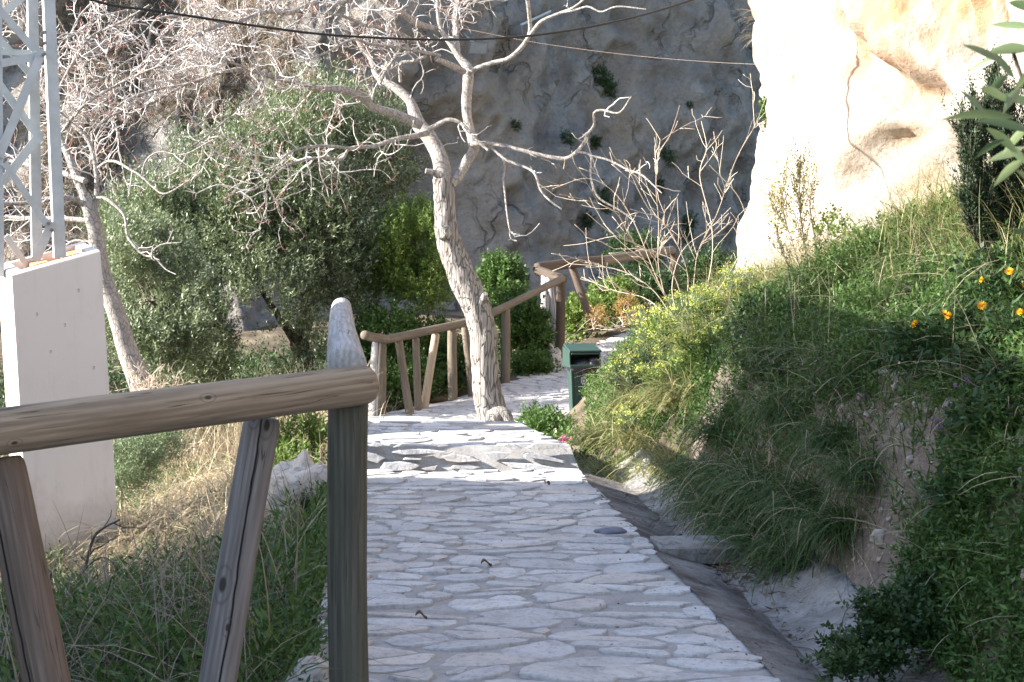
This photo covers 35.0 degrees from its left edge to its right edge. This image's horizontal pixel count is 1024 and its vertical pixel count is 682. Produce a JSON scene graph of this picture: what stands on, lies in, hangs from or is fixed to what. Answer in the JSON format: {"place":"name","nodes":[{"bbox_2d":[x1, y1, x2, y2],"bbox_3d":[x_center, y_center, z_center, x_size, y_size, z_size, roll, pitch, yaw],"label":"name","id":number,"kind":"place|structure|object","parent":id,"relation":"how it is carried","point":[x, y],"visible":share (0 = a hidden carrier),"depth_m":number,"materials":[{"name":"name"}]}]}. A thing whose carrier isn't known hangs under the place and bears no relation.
{"place":"outdoors","nodes":[
{"label":"outdoors","id":0,"kind":"place"},
{"bbox_2d":[0,228,1023,681],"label":"ground","id":1,"kind":"structure","parent":0,"point":[868,552],"depth_m":6.71,"materials":[{"name":"soil"}]},
{"bbox_2d":[0,242,118,570],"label":"plinth","id":2,"kind":"structure","parent":1,"relation":"on","point":[53,329],"depth_m":10.38,"materials":[{"name":"paint"}]},
{"bbox_2d":[0,0,65,276],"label":"lattice pylon","id":3,"kind":"object","parent":2,"relation":"on","point":[33,55],"visible":0.95,"depth_m":10.52,"materials":[{"name":"metal"}]},
{"bbox_2d":[89,0,692,40],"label":"power cable","id":4,"kind":"object","parent":3,"relation":"attached to","point":[350,36],"visible":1,"depth_m":12.30,"materials":[{"name":"black rubber"}]},
{"bbox_2d":[48,510,155,597],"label":"dead branch","id":5,"kind":"object","parent":1,"relation":"on","point":[92,541],"visible":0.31,"depth_m":8.65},
{"bbox_2d":[2,0,228,390],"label":"bare tree","id":6,"kind":"object","parent":1,"relation":"on","point":[123,338],"visible":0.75,"depth_m":16.44,"materials":[{"name":"grey plant"}]},
{"bbox_2d":[112,429,199,515],"bbox_3d":[-2.766,0.852,11.696,0.702,0.690,1.222,1,4,17],"label":"wormwood","id":7,"kind":"object","parent":1,"relation":"on","point":[149,452],"visible":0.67,"depth_m":11.63,"materials":[{"name":"plant"}]},
{"bbox_2d":[83,183,234,384],"bbox_3d":[-4.571,-0.694,20.549,2.519,2.610,1.917,3,5,42],"label":"olive shrub","id":8,"kind":"object","parent":1,"relation":"on","point":[154,319],"visible":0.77,"depth_m":20.41,"materials":[{"name":"green plant"}]},
{"bbox_2d":[109,351,215,478],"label":"dry bush","id":9,"kind":"object","parent":1,"relation":"on","point":[145,384],"visible":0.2,"depth_m":15.20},
{"bbox_2d":[0,298,378,681],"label":"timber railing","id":10,"kind":"object","parent":1,"relation":"on","point":[343,388],"visible":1,"depth_m":4.74,"materials":[{"name":"brown wood"}]},
{"bbox_2d":[158,424,235,480],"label":"reed clump","id":11,"kind":"object","parent":1,"relation":"on","point":[191,452],"visible":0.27,"depth_m":14.58,"materials":[{"name":"plant"}]},
{"bbox_2d":[161,422,241,468],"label":"reed clump","id":12,"kind":"object","parent":1,"relation":"on","point":[221,447],"visible":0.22,"depth_m":14.52,"materials":[{"name":"plant"}]},
{"bbox_2d":[2,387,402,482],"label":"dry grass","id":13,"kind":"structure","parent":1,"relation":"on","point":[203,432],"depth_m":16.69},
{"bbox_2d":[0,433,409,681],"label":"grass","id":14,"kind":"structure","parent":1,"relation":"on","point":[273,600],"depth_m":6.50,"materials":[{"name":"plant"}]},
{"bbox_2d":[0,401,426,603],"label":"dry grass","id":15,"kind":"structure","parent":1,"relation":"on","point":[222,476],"depth_m":10.45,"materials":[{"name":"plant"}]},
{"bbox_2d":[0,446,433,681],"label":"straw","id":16,"kind":"object","parent":1,"relation":"on","point":[105,650],"visible":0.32,"depth_m":6.53,"materials":[{"name":"plant"}]},
{"bbox_2d":[186,359,293,462],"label":"reed clump","id":17,"kind":"object","parent":1,"relation":"on","point":[231,427],"visible":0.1,"depth_m":15.51,"materials":[{"name":"plant"}]},
{"bbox_2d":[74,50,430,387],"bbox_3d":[-3.770,-1.707,23.424,5.222,5.132,4.394,0,4,0],"label":"olive tree","id":18,"kind":"object","parent":1,"relation":"on","point":[313,252],"visible":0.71,"depth_m":23.01,"materials":[{"name":"green plant"}]},
{"bbox_2d":[262,449,326,538],"bbox_3d":[-1.249,1.065,9.576,0.645,0.887,0.735,0,4,0],"label":"boulder","id":19,"kind":"object","parent":1,"relation":"on","point":[293,468],"visible":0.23,"depth_m":9.26,"materials":[{"name":"stone"}]},
{"bbox_2d":[0,329,589,456],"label":"undergrowth","id":20,"kind":"object","parent":1,"relation":"on","point":[248,365],"visible":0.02,"depth_m":25.86,"materials":[{"name":"green plant"}]},
{"bbox_2d":[273,410,327,466],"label":"green shrub","id":21,"kind":"object","parent":1,"relation":"on","point":[288,442],"visible":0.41,"depth_m":10.60,"materials":[{"name":"green plant"}]},
{"bbox_2d":[286,655,328,681],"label":"boulder","id":22,"kind":"object","parent":1,"relation":"on","point":[317,674],"visible":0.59,"depth_m":5.16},
{"bbox_2d":[38,0,674,420],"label":"bare tree","id":23,"kind":"object","parent":1,"relation":"on","point":[466,284],"visible":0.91,"depth_m":18.23,"materials":[{"name":"grey plant"}]},
{"bbox_2d":[0,0,762,331],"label":"cliff rock","id":24,"kind":"object","parent":1,"relation":"on","point":[542,92],"visible":0.24,"depth_m":36.57,"materials":[{"name":"stone"}]},
{"bbox_2d":[4,0,313,262],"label":"dry brush","id":25,"kind":"object","parent":24,"relation":"on","point":[228,7],"visible":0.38,"depth_m":34.63,"materials":[{"name":"plant"}]},
{"bbox_2d":[461,32,488,54],"bbox_3d":[-0.991,-6.478,35.054,0.440,0.264,1.252,-2,24,-29],"label":"floodlight","id":26,"kind":"object","parent":24,"relation":"attached to","point":[478,47],"visible":0.9,"depth_m":34.56,"materials":[{"name":"metal"}]},
{"bbox_2d":[676,206,699,243],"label":"cliff plant","id":27,"kind":"object","parent":24,"relation":"attached to","point":[692,222],"visible":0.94,"depth_m":38.94,"materials":[{"name":"green plant"}]},
{"bbox_2d":[353,188,455,314],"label":"green shrub","id":28,"kind":"object","parent":1,"relation":"on","point":[408,270],"visible":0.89,"depth_m":23.16,"materials":[{"name":"green plant"}]},
{"bbox_2d":[352,292,467,409],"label":"dark shrub","id":29,"kind":"object","parent":1,"relation":"on","point":[401,321],"visible":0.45,"depth_m":22.70,"materials":[{"name":"green plant"}]},
{"bbox_2d":[360,275,565,416],"bbox_3d":[-0.607,0.036,22.725,0.529,1.785,6.606,2,4,25],"label":"timber railing","id":30,"kind":"object","parent":1,"relation":"on","point":[378,365],"visible":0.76,"depth_m":21.73,"materials":[{"name":"brown wood"}]},
{"bbox_2d":[474,246,563,376],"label":"green shrub","id":31,"kind":"object","parent":1,"relation":"on","point":[530,327],"visible":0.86,"depth_m":24.93,"materials":[{"name":"green plant"}]},
{"bbox_2d":[514,399,586,445],"bbox_3d":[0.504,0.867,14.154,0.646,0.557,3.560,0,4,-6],"label":"green shrub","id":32,"kind":"object","parent":1,"relation":"on","point":[544,421],"visible":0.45,"depth_m":15.20,"materials":[{"name":"green plant"}]},
{"bbox_2d":[557,404,616,457],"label":"grass tuft","id":33,"kind":"object","parent":1,"relation":"on","point":[590,432],"visible":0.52,"depth_m":11.44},
{"bbox_2d":[555,272,647,341],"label":"green shrub","id":34,"kind":"object","parent":1,"relation":"on","point":[574,313],"visible":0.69,"depth_m":28.54,"materials":[{"name":"green plant"}]},
{"bbox_2d":[576,303,626,331],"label":"rusty shrub","id":35,"kind":"object","parent":1,"relation":"on","point":[600,311],"visible":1,"depth_m":14.20,"materials":[{"name":"orange plant"}]},
{"bbox_2d":[573,438,637,482],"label":"grass tuft","id":36,"kind":"object","parent":1,"relation":"on","point":[608,468],"visible":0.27,"depth_m":10.29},
{"bbox_2d":[533,246,679,345],"bbox_3d":[1.520,-0.644,27.856,0.764,1.945,5.394,2,4,28],"label":"timber railing","id":37,"kind":"object","parent":1,"relation":"on","point":[544,271],"visible":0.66,"depth_m":27.02,"materials":[{"name":"brown wood"}]},
{"bbox_2d":[572,357,654,430],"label":"grass tuft","id":38,"kind":"object","parent":1,"relation":"on","point":[607,407],"visible":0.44,"depth_m":11.02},
{"bbox_2d":[578,401,666,466],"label":"grass tuft","id":39,"kind":"object","parent":1,"relation":"on","point":[621,437],"visible":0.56,"depth_m":10.48,"materials":[{"name":"plant"}]},
{"bbox_2d":[609,289,645,331],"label":"rusty shrub","id":40,"kind":"object","parent":1,"relation":"on","point":[627,307],"visible":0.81,"depth_m":14.58,"materials":[{"name":"orange plant"}]},
{"bbox_2d":[610,404,653,454],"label":"spurge","id":41,"kind":"object","parent":1,"relation":"on","point":[626,415],"visible":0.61,"depth_m":10.60,"materials":[{"name":"green plant"}]},
{"bbox_2d":[604,348,663,398],"bbox_3d":[0.837,0.274,11.448,0.409,0.467,0.379,-2,4,-27],"label":"spurge","id":42,"kind":"object","parent":1,"relation":"on","point":[629,376],"visible":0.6,"depth_m":11.39,"materials":[{"name":"green plant"}]},
{"bbox_2d":[623,301,669,356],"bbox_3d":[1.153,-0.090,13.630,0.403,0.497,0.435,-1,4,-14],"label":"spurge","id":43,"kind":"object","parent":1,"relation":"on","point":[639,316],"visible":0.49,"depth_m":13.61,"materials":[{"name":"green plant"}]},
{"bbox_2d":[599,418,694,494],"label":"grass tuft","id":44,"kind":"object","parent":1,"relation":"on","point":[666,455],"visible":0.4,"depth_m":9.74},
{"bbox_2d":[620,332,679,378],"bbox_3d":[1.006,0.160,11.425,0.409,0.467,0.379,-2,4,-24],"label":"spurge","id":45,"kind":"object","parent":1,"relation":"on","point":[646,359],"visible":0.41,"depth_m":11.38,"materials":[{"name":"green plant"}]},
{"bbox_2d":[603,348,704,434],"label":"grass tuft","id":46,"kind":"object","parent":1,"relation":"on","point":[667,396],"visible":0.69,"depth_m":10.09,"materials":[{"name":"plant"}]},
{"bbox_2d":[636,306,681,361],"bbox_3d":[1.146,-0.050,12.338,0.418,0.450,0.517,0,4,0],"label":"spurge","id":47,"kind":"object","parent":1,"relation":"on","point":[651,324],"visible":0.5,"depth_m":12.26,"materials":[{"name":"green plant"}]},
{"bbox_2d":[632,344,688,404],"bbox_3d":[0.989,0.222,10.529,0.460,0.400,0.371,0,4,7],"label":"spurge","id":48,"kind":"object","parent":1,"relation":"on","point":[645,372],"visible":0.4,"depth_m":10.52,"materials":[{"name":"green plant"}]},
{"bbox_2d":[535,73,792,318],"bbox_3d":[1.280,-1.164,13.821,2.181,2.148,1.571,0,4,0],"label":"dead shrub","id":49,"kind":"object","parent":1,"relation":"on","point":[663,223],"visible":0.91,"depth_m":13.66,"materials":[{"name":"plant"}]},
{"bbox_2d":[601,225,737,318],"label":"dark shrub","id":50,"kind":"object","parent":1,"relation":"on","point":[636,268],"visible":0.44,"depth_m":30.60,"materials":[{"name":"green plant"}]},
{"bbox_2d":[630,421,712,502],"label":"grass tuft","id":51,"kind":"object","parent":1,"relation":"on","point":[677,473],"visible":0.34,"depth_m":9.22,"materials":[{"name":"plant"}]},
{"bbox_2d":[629,445,738,528],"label":"grass tuft","id":52,"kind":"object","parent":1,"relation":"on","point":[698,491],"visible":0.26,"depth_m":8.67,"materials":[{"name":"plant"}]},
{"bbox_2d":[634,296,734,367],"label":"grass tuft","id":53,"kind":"object","parent":1,"relation":"on","point":[686,329],"visible":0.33,"depth_m":10.30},
{"bbox_2d":[660,284,718,340],"bbox_3d":[1.330,-0.169,11.803,0.435,0.497,0.403,-1,4,-17],"label":"spurge","id":54,"kind":"object","parent":1,"relation":"on","point":[687,298],"visible":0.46,"depth_m":11.77,"materials":[{"name":"green plant"}]},
{"bbox_2d":[645,382,749,478],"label":"grass tuft","id":55,"kind":"object","parent":1,"relation":"on","point":[708,430],"visible":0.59,"depth_m":8.85,"materials":[{"name":"plant"}]},
{"bbox_2d":[668,312,728,372],"bbox_3d":[1.172,0.011,10.014,0.431,0.375,0.348,0,4,2],"label":"spurge","id":56,"kind":"object","parent":1,"relation":"on","point":[698,332],"visible":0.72,"depth_m":10.00,"materials":[{"name":"green plant"}]},
{"bbox_2d":[642,461,768,541],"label":"grass tuft","id":57,"kind":"object","parent":1,"relation":"on","point":[708,514],"visible":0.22,"depth_m":8.05,"materials":[{"name":"plant"}]},
{"bbox_2d":[647,406,774,531],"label":"grass tuft","id":58,"kind":"object","parent":1,"relation":"on","point":[727,460],"visible":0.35,"depth_m":8.33,"materials":[{"name":"plant"}]},
{"bbox_2d":[686,282,743,324],"bbox_3d":[1.458,-0.219,11.597,0.460,0.400,0.371,-1,4,-18],"label":"spurge","id":59,"kind":"object","parent":1,"relation":"on","point":[718,302],"visible":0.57,"depth_m":11.57,"materials":[{"name":"green plant"}]},
{"bbox_2d":[665,473,796,576],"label":"grass tuft","id":60,"kind":"object","parent":1,"relation":"on","point":[750,529],"visible":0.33,"depth_m":7.47,"materials":[{"name":"plant"}]},
{"bbox_2d":[669,422,798,551],"bbox_3d":[1.247,0.701,7.796,1.035,0.643,1.292,2,4,34],"label":"grass tuft","id":61,"kind":"object","parent":1,"relation":"on","point":[737,484],"visible":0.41,"depth_m":7.74,"materials":[{"name":"plant"}]},
{"bbox_2d":[699,282,783,336],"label":"grass tuft","id":62,"kind":"object","parent":1,"relation":"on","point":[757,295],"visible":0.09,"depth_m":9.63,"materials":[{"name":"green plant"}]},
{"bbox_2d":[717,262,766,304],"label":"spurge","id":63,"kind":"object","parent":1,"relation":"on","point":[736,279],"visible":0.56,"depth_m":11.86,"materials":[{"name":"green plant"}]},
{"bbox_2d":[678,279,822,384],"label":"grass tuft","id":64,"kind":"object","parent":1,"relation":"on","point":[749,359],"visible":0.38,"depth_m":8.70,"materials":[{"name":"green plant"}]},
{"bbox_2d":[695,253,826,338],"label":"grass tuft","id":65,"kind":"object","parent":1,"relation":"on","point":[787,302],"visible":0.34,"depth_m":9.09,"materials":[{"name":"green plant"}]},
{"bbox_2d":[711,280,823,380],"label":"grass tuft","id":66,"kind":"object","parent":1,"relation":"on","point":[731,327],"visible":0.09,"depth_m":9.35,"materials":[{"name":"green plant"}]},
{"bbox_2d":[579,447,957,681],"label":"drainage channel","id":67,"kind":"object","parent":1,"relation":"on","point":[754,630],"visible":0.59,"depth_m":6.54,"materials":[{"name":"concrete"}]},
{"bbox_2d":[650,535,760,563],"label":"stone slab","id":68,"kind":"structure","parent":67,"relation":"on","point":[686,549],"depth_m":7.46,"materials":[{"name":"stone"}]},
{"bbox_2d":[796,553,961,681],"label":"creeping plant","id":69,"kind":"object","parent":67,"relation":"on","point":[899,626],"visible":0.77,"depth_m":5.29,"materials":[{"name":"green plant"}]},
{"bbox_2d":[709,357,827,461],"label":"grass tuft","id":70,"kind":"object","parent":1,"relation":"on","point":[769,406],"visible":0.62,"depth_m":7.83,"materials":[{"name":"plant"}]},
{"bbox_2d":[696,435,843,565],"bbox_3d":[1.317,0.706,7.274,0.981,0.609,1.224,-1,4,-9],"label":"grass tuft","id":71,"kind":"object","parent":1,"relation":"on","point":[789,487],"visible":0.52,"depth_m":7.23,"materials":[{"name":"plant"}]},
{"bbox_2d":[699,489,840,602],"bbox_3d":[1.246,0.944,7.059,0.926,0.575,1.156,2,4,30],"label":"grass tuft","id":72,"kind":"object","parent":1,"relation":"on","point":[772,556],"visible":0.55,"depth_m":6.97,"materials":[{"name":"plant"}]},
{"bbox_2d":[752,340,808,388],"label":"leafy weed","id":73,"kind":"object","parent":1,"relation":"on","point":[766,369],"visible":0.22,"depth_m":8.34,"materials":[{"name":"green plant"}]},
{"bbox_2d":[716,267,852,379],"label":"grass tuft","id":74,"kind":"object","parent":1,"relation":"on","point":[804,322],"visible":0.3,"depth_m":8.21,"materials":[{"name":"green plant"}]},
{"bbox_2d":[552,170,1023,681],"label":"ground cover","id":75,"kind":"object","parent":1,"relation":"on","point":[1010,600],"visible":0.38,"depth_m":6.00,"materials":[{"name":"green plant"}]},
{"bbox_2d":[812,202,866,258],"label":"green shrub","id":76,"kind":"object","parent":75,"relation":"on","point":[826,221],"visible":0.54,"depth_m":11.13,"materials":[{"name":"green plant"}]},
{"bbox_2d":[760,137,828,268],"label":"yellow shrub","id":77,"kind":"object","parent":1,"relation":"on","point":[783,201],"visible":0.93,"depth_m":11.53,"materials":[{"name":"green plant"}]},
{"bbox_2d":[577,158,1023,681],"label":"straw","id":78,"kind":"object","parent":1,"relation":"on","point":[794,299],"visible":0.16,"depth_m":6.62,"materials":[{"name":"plant"}]},
{"bbox_2d":[743,463,877,590],"bbox_3d":[1.368,0.767,6.734,0.872,0.541,1.088,0,4,0],"label":"grass tuft","id":79,"kind":"object","parent":1,"relation":"on","point":[824,525],"visible":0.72,"depth_m":6.65,"materials":[{"name":"plant"}]},
{"bbox_2d":[747,386,879,496],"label":"grass tuft","id":80,"kind":"object","parent":1,"relation":"on","point":[813,437],"visible":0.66,"depth_m":7.05,"materials":[{"name":"plant"}]},
{"bbox_2d":[740,211,886,294],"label":"grass tuft","id":81,"kind":"object","parent":1,"relation":"on","point":[820,261],"visible":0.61,"depth_m":9.25,"materials":[{"name":"green plant"}]},
{"bbox_2d":[734,280,905,424],"bbox_3d":[1.572,0.046,7.271,1.123,0.662,1.163,1,4,15],"label":"grass tuft","id":82,"kind":"object","parent":1,"relation":"on","point":[850,351],"visible":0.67,"depth_m":7.26,"materials":[{"name":"green plant"}]},
{"bbox_2d":[747,268,898,388],"bbox_3d":[1.677,-0.046,7.729,1.105,0.629,1.067,-2,4,-26],"label":"grass tuft","id":83,"kind":"object","parent":1,"relation":"on","point":[825,335],"visible":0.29,"depth_m":7.72,"materials":[{"name":"green plant"}]},
{"bbox_2d":[769,252,883,340],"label":"grass tuft","id":84,"kind":"object","parent":1,"relation":"on","point":[846,292],"visible":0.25,"depth_m":8.49,"materials":[{"name":"green plant"}]},
{"bbox_2d":[783,426,898,519],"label":"grass tuft","id":85,"kind":"object","parent":1,"relation":"on","point":[842,471],"visible":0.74,"depth_m":6.57,"materials":[{"name":"plant"}]},
{"bbox_2d":[822,215,931,294],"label":"grass tuft","id":86,"kind":"object","parent":1,"relation":"on","point":[899,253],"visible":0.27,"depth_m":8.87,"materials":[{"name":"green plant"}]},
{"bbox_2d":[813,268,941,358],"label":"grass tuft","id":87,"kind":"object","parent":1,"relation":"on","point":[897,310],"visible":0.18,"depth_m":7.49,"materials":[{"name":"green plant"}]},
{"bbox_2d":[736,0,1023,276],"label":"cliff rock","id":88,"kind":"object","parent":1,"relation":"on","point":[867,79],"visible":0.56,"depth_m":13.89,"materials":[{"name":"stone"}]},
{"bbox_2d":[850,217,962,311],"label":"grass tuft","id":89,"kind":"object","parent":1,"relation":"on","point":[922,268],"visible":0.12,"depth_m":7.99,"materials":[{"name":"green plant"}]},
{"bbox_2d":[870,303,979,398],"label":"marigold plant","id":90,"kind":"object","parent":1,"relation":"on","point":[909,333],"visible":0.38,"depth_m":6.68,"materials":[{"name":"green plant"}]},
{"bbox_2d":[917,459,986,532],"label":"leafy weed","id":91,"kind":"object","parent":1,"relation":"on","point":[939,488],"visible":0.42,"depth_m":5.58,"materials":[{"name":"green plant"}]},
{"bbox_2d":[904,295,1008,378],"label":"marigold plant","id":92,"kind":"object","parent":1,"relation":"on","point":[947,325],"visible":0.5,"depth_m":6.47,"materials":[{"name":"green plant"}]},
{"bbox_2d":[938,383,1023,455],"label":"leafy weed","id":93,"kind":"object","parent":1,"relation":"on","point":[959,414],"visible":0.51,"depth_m":5.67,"materials":[{"name":"green plant"}]},
{"bbox_2d":[939,36,1023,253],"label":"juniper","id":94,"kind":"object","parent":1,"relation":"on","point":[974,137],"visible":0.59,"depth_m":7.60,"materials":[{"name":"green plant"}]},
{"bbox_2d":[939,326,1023,388],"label":"leafy weed","id":95,"kind":"object","parent":1,"relation":"on","point":[955,351],"visible":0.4,"depth_m":6.14,"materials":[{"name":"green plant"}]},
{"bbox_2d":[942,0,1023,234],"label":"oleander","id":96,"kind":"object","parent":1,"relation":"on","point":[995,118],"visible":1,"depth_m":2.42,"materials":[{"name":"green plant"}]},
{"bbox_2d":[945,245,1021,297],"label":"leafy weed","id":97,"kind":"object","parent":1,"relation":"on","point":[957,263],"visible":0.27,"depth_m":7.08,"materials":[{"name":"green plant"}]},
{"bbox_2d":[952,262,1023,325],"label":"marigold plant","id":98,"kind":"object","parent":1,"relation":"on","point":[1000,281],"visible":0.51,"depth_m":6.66,"materials":[{"name":"green plant"}]},
{"bbox_2d":[968,238,1023,270],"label":"leafy weed","id":99,"kind":"object","parent":1,"relation":"on","point":[1000,248],"visible":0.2,"depth_m":7.15,"materials":[{"name":"green plant"}]},
{"bbox_2d":[973,294,1023,360],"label":"marigold plant","id":100,"kind":"object","parent":1,"relation":"on","point":[1015,315],"visible":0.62,"depth_m":6.08,"materials":[{"name":"green plant"}]},
{"bbox_2d":[974,345,1022,396],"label":"leafy weed","id":101,"kind":"object","parent":1,"relation":"on","point":[988,376],"visible":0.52,"depth_m":5.80,"materials":[{"name":"green plant"}]},
{"bbox_2d":[974,350,1023,391],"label":"leafy weed","id":102,"kind":"object","parent":1,"relation":"on","point":[992,362],"visible":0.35,"depth_m":5.85,"materials":[{"name":"green plant"}]},
{"bbox_2d":[310,330,780,681],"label":"path","id":103,"kind":"structure","parent":0,"point":[455,457],"depth_m":6.92,"materials":[{"name":"stone"}]},
{"bbox_2d":[562,343,601,410],"bbox_3d":[0.848,0.506,19.759,0.403,0.934,0.391,-1,4,-12],"label":"litter bin","id":104,"kind":"object","parent":103,"relation":"on","point":[578,359],"visible":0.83,"depth_m":19.62,"materials":[{"name":"green plastic"}]},
{"bbox_2d":[373,476,856,681],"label":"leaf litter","id":105,"kind":"object","parent":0,"point":[725,569],"visible":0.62,"depth_m":7.08,"materials":[{"name":"plant"}]},
{"bbox_2d":[598,186,1023,594],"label":"grass","id":106,"kind":"structure","parent":0,"point":[920,415],"depth_m":6.56,"materials":[{"name":"plant"}]},
{"bbox_2d":[632,135,1023,331],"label":"dry grass","id":107,"kind":"structure","parent":0,"point":[920,204],"depth_m":9.45,"materials":[{"name":"plant"}]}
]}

